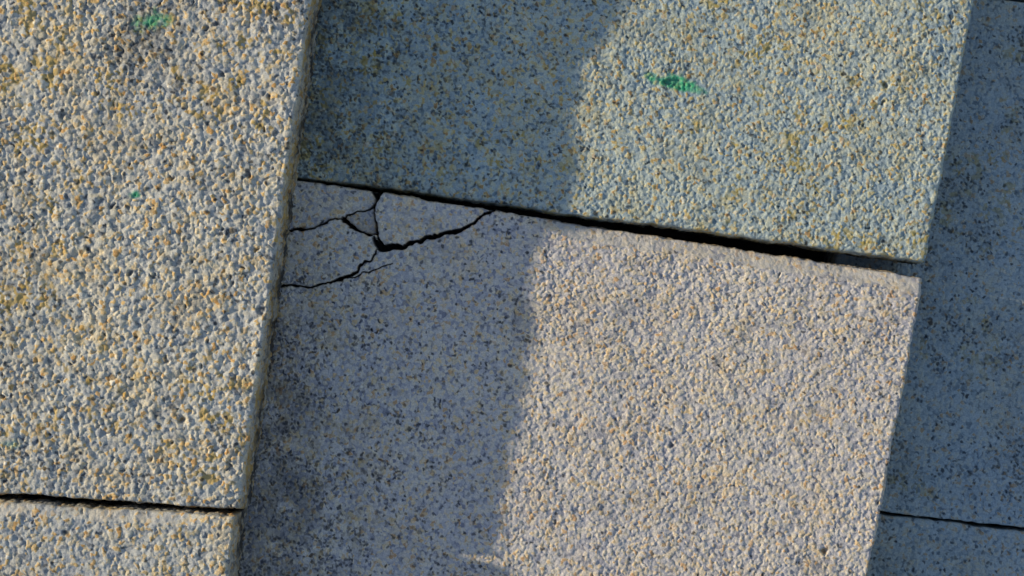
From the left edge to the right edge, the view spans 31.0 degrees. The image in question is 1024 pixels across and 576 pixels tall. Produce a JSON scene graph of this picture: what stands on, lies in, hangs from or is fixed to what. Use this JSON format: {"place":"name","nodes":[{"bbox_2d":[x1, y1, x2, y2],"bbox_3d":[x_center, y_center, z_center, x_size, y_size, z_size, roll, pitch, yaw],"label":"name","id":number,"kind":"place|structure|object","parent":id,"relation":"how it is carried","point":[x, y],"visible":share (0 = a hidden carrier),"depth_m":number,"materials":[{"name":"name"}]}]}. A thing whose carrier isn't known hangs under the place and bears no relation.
{"place":"outdoors","nodes":[
{"label":"outdoors","id":0,"kind":"place"},
{"bbox_2d":[8,187,824,500],"bbox_3d":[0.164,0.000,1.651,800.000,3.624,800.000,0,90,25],"label":"ground","id":1,"kind":"structure","parent":0,"point":[766,249],"depth_m":1.42,"materials":[{"name":"soil"}]},
{"bbox_3d":[0.571,-0.381,1.379,0.601,0.050,0.454,0,90,0],"label":"concrete roof tile","id":2,"kind":"object","parent":1,"relation":"on","visible":0},
{"bbox_2d":[297,0,973,264],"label":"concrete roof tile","id":3,"kind":"object","parent":2,"relation":"on","point":[819,125],"visible":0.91,"depth_m":1.30,"materials":[{"name":"grey concrete"}]},
{"bbox_2d":[0,0,321,508],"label":"concrete roof tile","id":4,"kind":"object","parent":3,"relation":"on","point":[149,155],"visible":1,"depth_m":1.25,"materials":[{"name":"beige concrete"}]},
{"bbox_3d":[1.014,-0.163,1.434,0.642,0.050,0.474,0,90,0],"label":"concrete roof tile","id":5,"kind":"object","parent":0,"visible":0},
{"bbox_2d":[824,0,1023,526],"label":"concrete roof tile","id":6,"kind":"object","parent":5,"relation":"on","point":[957,447],"visible":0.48,"depth_m":1.35,"materials":[{"name":"grey concrete"}]},
{"bbox_2d":[239,181,921,575],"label":"broken concrete roof tile","id":7,"kind":"object","parent":6,"relation":"on","point":[461,391],"visible":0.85,"depth_m":1.30,"materials":[{"name":"grey concrete"}]},
{"bbox_2d":[0,494,247,575],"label":"concrete roof tile","id":8,"kind":"object","parent":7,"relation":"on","point":[43,535],"visible":0.91,"depth_m":1.24,"materials":[{"name":"beige concrete"}]},
{"bbox_3d":[0.943,0.244,1.434,0.630,0.050,0.475,0,90,0],"label":"concrete roof tile","id":9,"kind":"object","parent":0,"visible":0},
{"bbox_2d":[866,511,1023,575],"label":"concrete roof tile","id":10,"kind":"object","parent":9,"relation":"on","point":[907,545],"visible":0.48,"depth_m":1.35,"materials":[{"name":"grey concrete"}]}
]}

